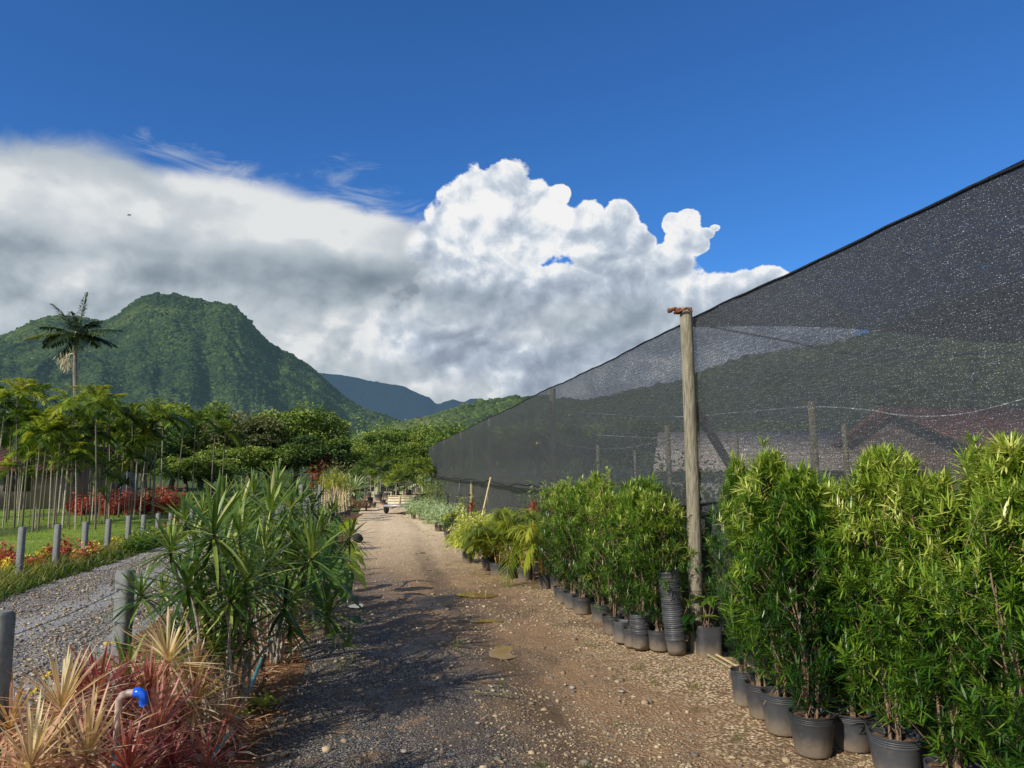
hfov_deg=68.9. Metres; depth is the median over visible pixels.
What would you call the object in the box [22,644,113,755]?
tricolor dracaena
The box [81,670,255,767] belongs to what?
tricolor dracaena
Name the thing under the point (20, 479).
slender palm
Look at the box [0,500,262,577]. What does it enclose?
lawn
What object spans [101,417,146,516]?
slender palm
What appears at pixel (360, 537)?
plant pot
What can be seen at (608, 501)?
potted podocarpus
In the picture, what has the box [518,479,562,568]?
slender shrub
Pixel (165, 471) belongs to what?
slender palm
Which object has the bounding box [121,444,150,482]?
slender palm
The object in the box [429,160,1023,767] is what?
shade house
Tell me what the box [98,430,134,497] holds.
slender palm
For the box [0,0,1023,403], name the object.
sky
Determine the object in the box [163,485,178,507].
red hedge shrub
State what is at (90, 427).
slender palm
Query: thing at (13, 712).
tricolor dracaena
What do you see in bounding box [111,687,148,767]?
stand pipe
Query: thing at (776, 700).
potted podocarpus
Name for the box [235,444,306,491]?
broadleaf tree
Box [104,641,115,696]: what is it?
sprinkler
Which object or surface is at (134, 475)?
house
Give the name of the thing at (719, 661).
cane
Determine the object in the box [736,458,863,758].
potted podocarpus
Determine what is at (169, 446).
slender palm
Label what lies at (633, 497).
potted podocarpus
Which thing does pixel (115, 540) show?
yellow flower bush
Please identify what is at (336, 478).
potted cane plant
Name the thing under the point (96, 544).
yellow flower bush
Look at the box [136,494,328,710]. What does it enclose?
dracaena
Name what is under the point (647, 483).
potted podocarpus
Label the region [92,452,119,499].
slender palm
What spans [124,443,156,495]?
slender palm
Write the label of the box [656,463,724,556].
shade house shrub
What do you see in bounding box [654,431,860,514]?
outbuilding
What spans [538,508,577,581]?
potted podocarpus
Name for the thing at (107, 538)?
concrete fence post
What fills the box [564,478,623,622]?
potted podocarpus
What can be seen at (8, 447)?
slender palm
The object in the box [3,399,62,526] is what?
slender palm
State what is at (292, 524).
dracaena
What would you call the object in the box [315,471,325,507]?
potted cane plant
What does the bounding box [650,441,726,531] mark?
shade house shrub
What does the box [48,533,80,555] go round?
red shrub
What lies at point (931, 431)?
outbuilding
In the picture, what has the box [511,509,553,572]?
areca palm
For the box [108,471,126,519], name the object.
slender palm
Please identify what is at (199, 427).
slender palm
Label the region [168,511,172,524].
concrete fence post
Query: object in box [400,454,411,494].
potted palm
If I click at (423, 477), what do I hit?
potted palm
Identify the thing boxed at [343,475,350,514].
potted cane plant
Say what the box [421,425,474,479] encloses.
broadleaf tree
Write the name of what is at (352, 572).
elephant ear
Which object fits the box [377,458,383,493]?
potted palm
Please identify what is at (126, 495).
red hedge shrub
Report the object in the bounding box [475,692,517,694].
cut leaf
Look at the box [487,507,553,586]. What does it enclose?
areca palm
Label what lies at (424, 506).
potted shrub
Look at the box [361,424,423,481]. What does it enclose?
broadleaf tree
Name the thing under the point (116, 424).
slender palm
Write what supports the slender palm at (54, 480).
on the ground at (552, 713)
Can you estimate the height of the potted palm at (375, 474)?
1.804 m
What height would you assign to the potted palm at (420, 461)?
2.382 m
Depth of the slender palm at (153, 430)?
25.74 m
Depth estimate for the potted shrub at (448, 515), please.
18.08 m
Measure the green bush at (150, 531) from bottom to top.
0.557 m
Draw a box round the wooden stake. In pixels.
[481,477,491,521]
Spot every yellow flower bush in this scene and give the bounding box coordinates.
[0,557,13,570]
[24,547,51,558]
[72,542,99,559]
[93,539,104,550]
[103,536,123,544]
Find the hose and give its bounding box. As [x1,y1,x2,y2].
[209,625,293,763]
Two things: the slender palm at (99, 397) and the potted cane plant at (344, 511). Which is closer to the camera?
the slender palm at (99, 397)
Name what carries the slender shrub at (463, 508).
on the dirt path
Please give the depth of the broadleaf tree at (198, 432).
68.58 m
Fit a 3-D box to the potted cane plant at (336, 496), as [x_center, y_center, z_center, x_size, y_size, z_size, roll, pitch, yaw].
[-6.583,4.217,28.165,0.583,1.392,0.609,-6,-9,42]
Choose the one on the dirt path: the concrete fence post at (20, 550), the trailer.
the trailer
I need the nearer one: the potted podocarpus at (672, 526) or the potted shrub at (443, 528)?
the potted podocarpus at (672, 526)
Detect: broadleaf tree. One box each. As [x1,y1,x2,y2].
[93,433,188,491]
[144,454,224,495]
[159,402,244,488]
[163,430,213,489]
[174,455,244,494]
[191,441,259,492]
[196,410,291,490]
[228,400,351,489]
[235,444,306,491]
[282,434,354,490]
[315,443,376,474]
[328,435,357,477]
[344,435,384,480]
[351,439,394,485]
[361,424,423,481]
[387,437,453,485]
[398,421,448,475]
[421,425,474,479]
[500,421,565,477]
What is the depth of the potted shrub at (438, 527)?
20.34 m
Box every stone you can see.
[192,753,203,762]
[224,750,234,757]
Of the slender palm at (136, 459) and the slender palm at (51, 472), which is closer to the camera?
the slender palm at (51, 472)
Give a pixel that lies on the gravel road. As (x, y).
(102, 628)
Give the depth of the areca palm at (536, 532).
14.22 m
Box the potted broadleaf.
[681,594,721,657]
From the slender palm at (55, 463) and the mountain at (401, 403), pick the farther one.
the mountain at (401, 403)
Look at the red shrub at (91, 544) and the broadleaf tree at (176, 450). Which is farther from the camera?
the broadleaf tree at (176, 450)
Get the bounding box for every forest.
[0,292,403,472]
[96,414,805,472]
[313,297,1023,475]
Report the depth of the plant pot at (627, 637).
7.00 m
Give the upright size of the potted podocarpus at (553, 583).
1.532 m
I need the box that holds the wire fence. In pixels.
[13,518,276,740]
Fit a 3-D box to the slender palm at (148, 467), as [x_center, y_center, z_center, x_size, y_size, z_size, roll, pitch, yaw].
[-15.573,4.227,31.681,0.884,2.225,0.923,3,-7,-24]
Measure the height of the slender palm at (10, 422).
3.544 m
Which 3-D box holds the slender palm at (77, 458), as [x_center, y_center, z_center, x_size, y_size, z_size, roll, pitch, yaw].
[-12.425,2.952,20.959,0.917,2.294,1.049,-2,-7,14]
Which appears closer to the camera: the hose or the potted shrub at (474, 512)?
the hose
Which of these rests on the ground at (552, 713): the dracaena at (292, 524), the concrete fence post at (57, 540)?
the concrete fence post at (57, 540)
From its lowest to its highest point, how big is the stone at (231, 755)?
0.042 m
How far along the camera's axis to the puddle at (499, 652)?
6.89 m
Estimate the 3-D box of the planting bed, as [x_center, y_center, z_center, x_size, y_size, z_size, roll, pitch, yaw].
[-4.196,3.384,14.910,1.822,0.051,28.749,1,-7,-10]
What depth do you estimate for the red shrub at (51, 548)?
13.98 m
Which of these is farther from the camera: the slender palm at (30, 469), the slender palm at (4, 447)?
the slender palm at (4, 447)
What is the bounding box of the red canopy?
[303,469,317,490]
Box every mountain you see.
[44,320,288,472]
[319,373,476,420]
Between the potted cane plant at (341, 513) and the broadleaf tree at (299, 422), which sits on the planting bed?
the potted cane plant at (341, 513)
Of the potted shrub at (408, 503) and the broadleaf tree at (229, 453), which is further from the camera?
the broadleaf tree at (229, 453)
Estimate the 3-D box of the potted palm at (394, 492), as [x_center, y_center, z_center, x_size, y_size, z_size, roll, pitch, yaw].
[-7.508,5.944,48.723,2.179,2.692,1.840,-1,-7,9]
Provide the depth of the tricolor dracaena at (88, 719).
3.12 m
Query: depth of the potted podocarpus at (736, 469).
5.38 m
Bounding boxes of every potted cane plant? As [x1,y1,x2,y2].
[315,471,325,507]
[318,473,335,515]
[321,473,341,521]
[322,474,331,511]
[325,474,344,518]
[326,468,341,507]
[333,482,341,513]
[337,474,346,516]
[339,471,349,509]
[339,476,350,516]
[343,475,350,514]
[346,475,355,510]
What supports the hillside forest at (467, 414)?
on the hill
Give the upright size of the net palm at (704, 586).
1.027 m
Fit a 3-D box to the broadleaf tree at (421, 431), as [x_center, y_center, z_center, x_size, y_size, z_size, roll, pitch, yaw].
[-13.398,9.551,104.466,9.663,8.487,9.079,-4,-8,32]
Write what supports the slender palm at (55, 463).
on the ground at (552, 713)
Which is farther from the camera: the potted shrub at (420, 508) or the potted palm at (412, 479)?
the potted palm at (412, 479)
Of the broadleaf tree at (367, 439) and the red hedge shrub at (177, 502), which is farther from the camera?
the broadleaf tree at (367, 439)
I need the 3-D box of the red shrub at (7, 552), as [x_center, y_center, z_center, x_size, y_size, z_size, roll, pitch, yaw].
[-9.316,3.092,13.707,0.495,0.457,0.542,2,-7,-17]
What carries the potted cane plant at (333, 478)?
on the planting bed
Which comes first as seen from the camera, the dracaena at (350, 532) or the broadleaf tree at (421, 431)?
the dracaena at (350, 532)
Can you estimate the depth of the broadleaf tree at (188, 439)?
64.63 m
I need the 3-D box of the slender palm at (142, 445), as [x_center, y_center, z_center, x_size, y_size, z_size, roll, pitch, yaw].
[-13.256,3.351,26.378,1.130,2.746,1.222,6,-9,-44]
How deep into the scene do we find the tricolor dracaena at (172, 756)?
3.35 m
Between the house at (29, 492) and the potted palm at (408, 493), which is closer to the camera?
the house at (29, 492)
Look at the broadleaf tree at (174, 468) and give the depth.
48.40 m
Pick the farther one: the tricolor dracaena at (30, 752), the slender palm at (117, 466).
the slender palm at (117, 466)
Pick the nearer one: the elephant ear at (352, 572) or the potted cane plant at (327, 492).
the elephant ear at (352, 572)
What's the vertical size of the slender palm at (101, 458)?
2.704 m
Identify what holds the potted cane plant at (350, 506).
on the ground at (552, 713)
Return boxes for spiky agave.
[340,470,371,502]
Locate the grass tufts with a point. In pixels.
(503, 582)
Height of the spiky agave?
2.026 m
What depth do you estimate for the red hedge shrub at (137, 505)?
28.10 m
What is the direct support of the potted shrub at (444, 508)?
on the dirt path
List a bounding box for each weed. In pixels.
[232,706,260,716]
[240,690,282,709]
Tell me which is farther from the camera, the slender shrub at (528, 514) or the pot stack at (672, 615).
the slender shrub at (528, 514)
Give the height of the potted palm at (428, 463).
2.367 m
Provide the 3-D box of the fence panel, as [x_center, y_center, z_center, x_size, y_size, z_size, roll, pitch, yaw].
[-7.212,4.221,26.692,0.750,1.250,0.100,0,-7,0]
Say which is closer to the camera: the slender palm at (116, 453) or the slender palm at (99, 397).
the slender palm at (99, 397)
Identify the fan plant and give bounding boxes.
[362,472,389,493]
[400,474,430,492]
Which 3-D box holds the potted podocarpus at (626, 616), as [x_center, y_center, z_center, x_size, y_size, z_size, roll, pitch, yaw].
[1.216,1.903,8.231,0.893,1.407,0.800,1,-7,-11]
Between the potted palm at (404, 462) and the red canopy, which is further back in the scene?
the red canopy
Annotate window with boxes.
[3,464,31,490]
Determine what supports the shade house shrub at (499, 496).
on the ground at (552, 713)
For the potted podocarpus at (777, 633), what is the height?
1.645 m
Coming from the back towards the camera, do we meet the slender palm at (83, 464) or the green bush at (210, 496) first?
the green bush at (210, 496)
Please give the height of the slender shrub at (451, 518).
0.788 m
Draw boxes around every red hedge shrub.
[65,489,82,512]
[71,495,97,515]
[84,488,102,513]
[93,493,114,511]
[97,496,121,514]
[110,489,127,503]
[117,486,133,513]
[123,488,147,514]
[135,488,151,512]
[142,482,164,512]
[149,484,173,514]
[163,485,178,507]
[168,490,185,512]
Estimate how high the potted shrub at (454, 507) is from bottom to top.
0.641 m
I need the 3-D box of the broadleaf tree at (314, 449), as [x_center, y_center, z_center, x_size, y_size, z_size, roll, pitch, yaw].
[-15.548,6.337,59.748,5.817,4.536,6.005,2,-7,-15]
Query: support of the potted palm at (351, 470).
on the ground at (552, 713)
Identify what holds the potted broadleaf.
on the dirt path
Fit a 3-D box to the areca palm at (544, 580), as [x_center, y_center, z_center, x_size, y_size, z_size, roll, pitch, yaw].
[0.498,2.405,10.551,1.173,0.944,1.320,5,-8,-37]
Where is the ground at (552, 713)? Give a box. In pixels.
[0,473,997,767]
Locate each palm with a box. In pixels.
[0,377,54,527]
[0,385,43,452]
[0,400,51,510]
[0,408,41,519]
[0,413,27,522]
[0,432,35,461]
[0,457,25,527]
[2,440,28,510]
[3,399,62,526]
[4,439,49,524]
[11,416,70,531]
[14,378,63,410]
[17,465,47,524]
[20,413,79,530]
[21,445,57,527]
[23,292,123,423]
[25,447,46,508]
[30,413,92,527]
[31,418,80,527]
[31,436,65,519]
[38,385,110,527]
[40,457,65,512]
[43,454,72,523]
[50,437,102,521]
[52,448,92,529]
[52,467,79,509]
[55,409,85,512]
[55,442,94,529]
[56,440,94,525]
[61,384,125,529]
[73,418,112,521]
[73,444,108,520]
[73,455,113,519]
[74,393,122,445]
[74,421,118,523]
[77,389,129,446]
[77,394,138,522]
[80,436,116,498]
[83,446,116,494]
[88,409,128,519]
[89,469,124,518]
[91,485,109,526]
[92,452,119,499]
[97,419,126,517]
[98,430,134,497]
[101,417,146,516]
[102,446,154,515]
[104,426,131,497]
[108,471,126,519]
[110,402,153,515]
[110,460,131,499]
[111,447,138,512]
[114,398,193,517]
[115,477,133,520]
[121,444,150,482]
[122,418,167,514]
[124,429,166,519]
[124,441,153,517]
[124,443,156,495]
[134,460,156,494]
[135,410,172,501]
[141,401,188,501]
[149,429,174,458]
[152,465,172,491]
[163,473,176,502]
[164,412,203,496]
[172,408,216,499]
[197,402,240,497]
[199,418,250,488]
[347,461,368,499]
[351,457,380,504]
[352,455,376,497]
[356,459,383,502]
[358,453,394,499]
[364,467,386,506]
[371,455,391,497]
[375,463,391,503]
[375,471,401,495]
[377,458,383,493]
[381,464,411,494]
[382,459,403,495]
[390,456,415,494]
[390,457,419,494]
[391,470,416,494]
[393,455,399,495]
[399,458,427,494]
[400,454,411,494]
[400,467,425,494]
[406,451,417,492]
[407,453,434,494]
[409,457,434,501]
[409,458,445,500]
[418,456,430,495]
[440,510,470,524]
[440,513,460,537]
[443,514,537,574]
[460,507,544,578]
[464,525,526,569]
[476,509,528,564]
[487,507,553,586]
[507,522,591,588]
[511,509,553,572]
[515,508,537,559]
[681,500,717,591]
[687,531,729,590]
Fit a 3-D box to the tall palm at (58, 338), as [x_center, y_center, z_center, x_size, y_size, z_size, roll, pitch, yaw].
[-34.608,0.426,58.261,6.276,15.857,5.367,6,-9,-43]
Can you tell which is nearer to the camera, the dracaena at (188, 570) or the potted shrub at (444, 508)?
the dracaena at (188, 570)
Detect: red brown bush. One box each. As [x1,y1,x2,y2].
[307,456,328,490]
[315,452,362,493]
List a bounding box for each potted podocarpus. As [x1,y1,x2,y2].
[523,479,578,590]
[524,476,578,603]
[537,479,605,614]
[538,485,593,608]
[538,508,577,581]
[546,491,601,593]
[551,466,641,601]
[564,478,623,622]
[573,491,639,634]
[581,494,657,619]
[583,480,685,626]
[602,469,687,625]
[608,486,703,651]
[621,498,713,630]
[700,448,761,706]
[705,474,794,719]
[710,433,824,736]
[731,512,809,688]
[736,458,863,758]
[781,506,875,740]
[785,477,886,752]
[808,444,938,767]
[810,438,940,767]
[868,451,1019,767]
[872,507,994,767]
[909,457,1023,767]
[911,429,1023,767]
[916,430,1022,766]
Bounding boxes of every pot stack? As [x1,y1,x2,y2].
[629,611,650,649]
[658,569,685,655]
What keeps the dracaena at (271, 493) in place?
on the planting bed
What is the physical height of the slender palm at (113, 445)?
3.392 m
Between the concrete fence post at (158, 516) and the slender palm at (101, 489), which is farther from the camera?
the slender palm at (101, 489)
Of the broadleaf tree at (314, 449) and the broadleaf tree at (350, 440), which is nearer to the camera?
the broadleaf tree at (314, 449)
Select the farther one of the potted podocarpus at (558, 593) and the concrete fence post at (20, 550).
the concrete fence post at (20, 550)
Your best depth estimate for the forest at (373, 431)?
131.62 m
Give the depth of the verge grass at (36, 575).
12.39 m
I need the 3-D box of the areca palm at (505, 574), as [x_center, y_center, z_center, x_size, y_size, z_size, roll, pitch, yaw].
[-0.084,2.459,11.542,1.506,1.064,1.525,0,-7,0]
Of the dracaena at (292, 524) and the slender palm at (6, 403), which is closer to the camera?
the dracaena at (292, 524)
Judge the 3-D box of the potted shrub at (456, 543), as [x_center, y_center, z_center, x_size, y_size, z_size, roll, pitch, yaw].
[-0.811,2.664,13.381,0.865,1.080,0.976,-3,-7,21]
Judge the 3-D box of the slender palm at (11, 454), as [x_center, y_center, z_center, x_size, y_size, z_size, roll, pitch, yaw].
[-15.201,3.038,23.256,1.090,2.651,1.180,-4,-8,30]
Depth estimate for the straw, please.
5.27 m
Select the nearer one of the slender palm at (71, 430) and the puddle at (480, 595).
the puddle at (480, 595)
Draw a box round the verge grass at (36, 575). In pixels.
[0,520,206,601]
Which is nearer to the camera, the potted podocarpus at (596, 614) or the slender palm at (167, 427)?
the potted podocarpus at (596, 614)
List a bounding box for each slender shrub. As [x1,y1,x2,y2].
[415,467,434,506]
[421,483,440,511]
[422,480,450,510]
[433,506,462,536]
[452,496,473,527]
[512,496,543,561]
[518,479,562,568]
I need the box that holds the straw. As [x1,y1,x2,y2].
[259,585,790,767]
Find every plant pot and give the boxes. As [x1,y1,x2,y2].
[352,534,362,542]
[614,619,629,643]
[623,626,632,647]
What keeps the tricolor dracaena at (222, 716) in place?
on the planting bed
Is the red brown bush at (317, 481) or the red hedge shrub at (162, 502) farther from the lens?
the red brown bush at (317, 481)
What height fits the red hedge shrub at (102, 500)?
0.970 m
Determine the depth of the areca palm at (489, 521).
12.79 m
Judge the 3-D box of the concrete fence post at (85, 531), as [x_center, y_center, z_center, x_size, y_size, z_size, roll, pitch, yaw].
[-8.112,3.206,14.145,0.100,1.182,0.084,-1,-7,11]
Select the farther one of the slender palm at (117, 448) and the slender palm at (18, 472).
the slender palm at (117, 448)
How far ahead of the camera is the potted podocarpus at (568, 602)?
9.05 m
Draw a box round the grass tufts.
[260,520,750,767]
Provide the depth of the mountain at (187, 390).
1038.52 m
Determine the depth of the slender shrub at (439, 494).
25.72 m
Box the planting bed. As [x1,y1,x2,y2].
[5,513,362,767]
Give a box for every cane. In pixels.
[707,654,730,668]
[716,654,737,665]
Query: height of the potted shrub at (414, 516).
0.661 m
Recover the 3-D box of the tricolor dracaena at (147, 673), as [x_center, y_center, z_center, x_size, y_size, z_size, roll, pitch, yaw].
[-2.029,1.787,4.083,0.768,0.738,0.693,0,-7,0]
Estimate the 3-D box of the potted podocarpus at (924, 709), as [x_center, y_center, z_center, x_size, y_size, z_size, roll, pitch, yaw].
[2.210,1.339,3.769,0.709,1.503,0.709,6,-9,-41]
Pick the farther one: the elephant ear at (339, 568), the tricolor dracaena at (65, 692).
the elephant ear at (339, 568)
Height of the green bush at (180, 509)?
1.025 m
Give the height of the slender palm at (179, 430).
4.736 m
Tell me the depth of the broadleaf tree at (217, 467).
48.53 m
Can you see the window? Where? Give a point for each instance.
(28, 488)
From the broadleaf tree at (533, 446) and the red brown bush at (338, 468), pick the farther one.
the broadleaf tree at (533, 446)
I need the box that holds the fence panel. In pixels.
[300,484,321,513]
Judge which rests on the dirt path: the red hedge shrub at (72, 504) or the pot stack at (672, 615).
the pot stack at (672, 615)
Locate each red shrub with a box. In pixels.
[0,540,15,561]
[0,553,27,565]
[24,554,46,566]
[38,539,67,558]
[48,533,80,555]
[68,548,91,560]
[74,538,98,554]
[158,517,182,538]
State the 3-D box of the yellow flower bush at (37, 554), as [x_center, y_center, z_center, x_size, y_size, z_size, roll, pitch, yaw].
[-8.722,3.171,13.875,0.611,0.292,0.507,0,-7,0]
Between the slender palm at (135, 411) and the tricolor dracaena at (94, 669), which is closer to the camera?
the tricolor dracaena at (94, 669)
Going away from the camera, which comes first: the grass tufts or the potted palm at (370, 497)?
the grass tufts
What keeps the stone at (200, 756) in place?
on the planting bed
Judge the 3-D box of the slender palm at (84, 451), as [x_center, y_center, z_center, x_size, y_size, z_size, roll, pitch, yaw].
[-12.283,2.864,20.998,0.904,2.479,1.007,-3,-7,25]
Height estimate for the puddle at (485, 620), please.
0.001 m
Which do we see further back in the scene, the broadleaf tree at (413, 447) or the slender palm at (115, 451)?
the broadleaf tree at (413, 447)
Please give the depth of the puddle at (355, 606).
9.04 m
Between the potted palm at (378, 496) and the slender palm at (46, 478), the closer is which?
the slender palm at (46, 478)
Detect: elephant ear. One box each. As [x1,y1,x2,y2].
[272,535,363,634]
[318,517,370,604]
[326,615,368,647]
[328,519,365,568]
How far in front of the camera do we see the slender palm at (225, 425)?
43.83 m
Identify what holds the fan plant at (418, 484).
on the ground at (552, 713)
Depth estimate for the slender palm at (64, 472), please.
31.67 m
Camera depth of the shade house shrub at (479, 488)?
29.65 m
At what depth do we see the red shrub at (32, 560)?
12.77 m
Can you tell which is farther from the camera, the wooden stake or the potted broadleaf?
the wooden stake
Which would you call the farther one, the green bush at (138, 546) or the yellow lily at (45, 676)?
the green bush at (138, 546)
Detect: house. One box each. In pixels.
[0,446,134,508]
[121,458,149,498]
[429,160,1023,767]
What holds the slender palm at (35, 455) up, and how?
on the ground at (552, 713)
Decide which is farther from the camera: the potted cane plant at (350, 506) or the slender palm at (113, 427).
the potted cane plant at (350, 506)
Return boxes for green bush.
[117,529,156,553]
[135,523,166,546]
[165,493,207,523]
[179,482,213,516]
[196,483,229,511]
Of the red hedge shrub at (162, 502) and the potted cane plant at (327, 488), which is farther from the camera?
the red hedge shrub at (162, 502)
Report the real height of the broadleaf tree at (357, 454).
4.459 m
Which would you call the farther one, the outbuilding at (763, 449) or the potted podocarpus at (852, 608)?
the outbuilding at (763, 449)
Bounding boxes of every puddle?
[348,604,362,607]
[456,593,496,597]
[471,619,503,621]
[489,644,517,659]
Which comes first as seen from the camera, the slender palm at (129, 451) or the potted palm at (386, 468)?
the slender palm at (129, 451)
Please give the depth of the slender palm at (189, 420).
37.90 m
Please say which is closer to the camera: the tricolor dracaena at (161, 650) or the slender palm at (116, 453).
the tricolor dracaena at (161, 650)
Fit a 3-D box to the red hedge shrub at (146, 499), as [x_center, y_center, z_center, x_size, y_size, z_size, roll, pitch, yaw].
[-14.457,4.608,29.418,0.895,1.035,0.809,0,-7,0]
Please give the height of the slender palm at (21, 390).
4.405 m
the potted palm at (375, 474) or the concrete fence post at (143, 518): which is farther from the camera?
the potted palm at (375, 474)
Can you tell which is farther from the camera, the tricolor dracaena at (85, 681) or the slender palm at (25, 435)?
the slender palm at (25, 435)
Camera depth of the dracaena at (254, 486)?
8.04 m
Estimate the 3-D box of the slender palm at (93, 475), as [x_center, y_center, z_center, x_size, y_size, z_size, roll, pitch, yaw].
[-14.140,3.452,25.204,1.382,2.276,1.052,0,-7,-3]
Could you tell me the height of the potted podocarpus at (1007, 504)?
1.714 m
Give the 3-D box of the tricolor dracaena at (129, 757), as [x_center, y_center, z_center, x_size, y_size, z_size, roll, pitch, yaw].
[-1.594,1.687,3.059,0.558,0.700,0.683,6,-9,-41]
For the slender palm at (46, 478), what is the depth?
25.37 m
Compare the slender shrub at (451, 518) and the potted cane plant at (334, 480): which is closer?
the slender shrub at (451, 518)
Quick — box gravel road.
[0,489,349,709]
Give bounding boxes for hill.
[300,361,969,475]
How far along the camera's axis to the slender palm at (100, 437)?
24.67 m
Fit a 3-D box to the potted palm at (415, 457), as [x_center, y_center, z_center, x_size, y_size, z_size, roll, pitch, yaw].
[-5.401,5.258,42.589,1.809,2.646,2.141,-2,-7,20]
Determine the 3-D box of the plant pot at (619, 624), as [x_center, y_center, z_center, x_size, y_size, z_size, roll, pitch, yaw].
[1.069,2.397,7.234,0.176,0.198,0.182,3,-7,0]
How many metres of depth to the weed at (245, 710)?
5.03 m
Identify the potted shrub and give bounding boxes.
[398,497,417,513]
[404,500,423,517]
[407,497,430,519]
[415,503,438,523]
[419,504,454,530]
[422,501,446,513]
[427,495,452,509]
[433,502,456,523]
[433,505,462,529]
[441,503,465,514]
[442,502,486,562]
[470,511,494,554]
[480,544,505,560]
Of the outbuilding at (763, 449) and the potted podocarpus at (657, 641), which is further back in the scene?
the outbuilding at (763, 449)
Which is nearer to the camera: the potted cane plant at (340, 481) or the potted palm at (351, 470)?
the potted cane plant at (340, 481)
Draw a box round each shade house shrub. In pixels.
[452,454,533,509]
[466,468,537,515]
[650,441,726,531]
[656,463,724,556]
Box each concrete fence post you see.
[0,610,15,767]
[15,527,25,576]
[52,524,61,566]
[81,521,88,551]
[104,519,111,549]
[108,569,135,729]
[125,516,131,540]
[140,515,146,536]
[155,513,160,533]
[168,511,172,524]
[172,548,190,663]
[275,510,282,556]
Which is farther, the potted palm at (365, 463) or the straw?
the potted palm at (365, 463)
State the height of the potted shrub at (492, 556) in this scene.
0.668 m
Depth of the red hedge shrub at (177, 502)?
28.62 m
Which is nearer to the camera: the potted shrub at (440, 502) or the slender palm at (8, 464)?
the slender palm at (8, 464)
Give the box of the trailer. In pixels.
[383,495,418,512]
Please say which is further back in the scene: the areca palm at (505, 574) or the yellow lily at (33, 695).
the areca palm at (505, 574)
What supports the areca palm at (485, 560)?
on the dirt path
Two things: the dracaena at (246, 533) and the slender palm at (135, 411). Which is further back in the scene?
the slender palm at (135, 411)
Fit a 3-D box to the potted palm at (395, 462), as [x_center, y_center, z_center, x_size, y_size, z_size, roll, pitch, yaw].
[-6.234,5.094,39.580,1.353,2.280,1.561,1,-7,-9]
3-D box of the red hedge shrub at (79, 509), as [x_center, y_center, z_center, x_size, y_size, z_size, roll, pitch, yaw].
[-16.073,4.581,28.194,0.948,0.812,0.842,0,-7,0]
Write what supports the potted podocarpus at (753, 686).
on the dirt path
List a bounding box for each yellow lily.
[23,688,39,711]
[39,671,51,754]
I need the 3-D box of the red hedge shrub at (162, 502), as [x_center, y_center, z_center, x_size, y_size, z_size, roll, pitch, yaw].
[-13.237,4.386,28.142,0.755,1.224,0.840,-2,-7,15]
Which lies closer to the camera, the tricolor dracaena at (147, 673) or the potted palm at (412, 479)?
the tricolor dracaena at (147, 673)
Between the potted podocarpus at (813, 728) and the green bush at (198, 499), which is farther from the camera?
the green bush at (198, 499)
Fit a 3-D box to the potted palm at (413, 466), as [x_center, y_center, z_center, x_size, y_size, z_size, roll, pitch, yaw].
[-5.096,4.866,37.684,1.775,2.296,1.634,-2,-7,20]
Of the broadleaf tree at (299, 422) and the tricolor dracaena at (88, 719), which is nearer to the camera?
the tricolor dracaena at (88, 719)
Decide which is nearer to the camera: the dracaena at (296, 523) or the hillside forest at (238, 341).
the dracaena at (296, 523)
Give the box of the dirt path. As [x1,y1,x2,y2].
[253,492,923,767]
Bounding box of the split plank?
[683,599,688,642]
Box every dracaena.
[0,639,146,767]
[0,666,84,767]
[0,689,111,767]
[8,676,195,767]
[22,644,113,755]
[39,641,167,767]
[64,649,184,765]
[75,708,200,767]
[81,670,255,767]
[88,471,283,740]
[94,639,214,762]
[98,560,333,725]
[99,603,257,761]
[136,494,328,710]
[138,722,213,767]
[158,638,260,753]
[161,459,329,633]
[196,464,327,662]
[202,506,279,603]
[203,495,277,550]
[218,503,371,665]
[248,503,310,567]
[270,487,376,624]
[272,508,320,549]
[274,505,340,549]
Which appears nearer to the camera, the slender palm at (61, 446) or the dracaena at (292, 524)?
the dracaena at (292, 524)
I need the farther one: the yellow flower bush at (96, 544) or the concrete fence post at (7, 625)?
the yellow flower bush at (96, 544)
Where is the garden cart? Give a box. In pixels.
[348,498,370,510]
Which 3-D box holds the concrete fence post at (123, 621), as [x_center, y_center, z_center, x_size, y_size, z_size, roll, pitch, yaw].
[-2.530,1.848,4.813,0.109,1.274,0.100,-2,-7,20]
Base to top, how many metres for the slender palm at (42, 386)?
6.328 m
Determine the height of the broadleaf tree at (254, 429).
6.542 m
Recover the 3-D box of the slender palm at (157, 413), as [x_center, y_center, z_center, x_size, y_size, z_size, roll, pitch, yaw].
[-12.699,2.596,26.394,2.580,4.250,1.964,6,-9,-40]
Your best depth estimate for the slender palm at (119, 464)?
34.66 m
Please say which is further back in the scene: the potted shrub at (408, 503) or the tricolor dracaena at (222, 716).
the potted shrub at (408, 503)
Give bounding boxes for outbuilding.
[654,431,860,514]
[832,406,1023,489]
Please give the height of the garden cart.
0.516 m
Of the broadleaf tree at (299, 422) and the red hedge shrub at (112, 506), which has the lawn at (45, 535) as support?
the red hedge shrub at (112, 506)
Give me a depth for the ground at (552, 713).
52.55 m
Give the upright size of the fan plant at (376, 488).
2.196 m
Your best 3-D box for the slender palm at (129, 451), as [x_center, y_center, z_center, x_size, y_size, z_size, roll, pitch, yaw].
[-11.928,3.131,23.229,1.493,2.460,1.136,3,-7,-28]

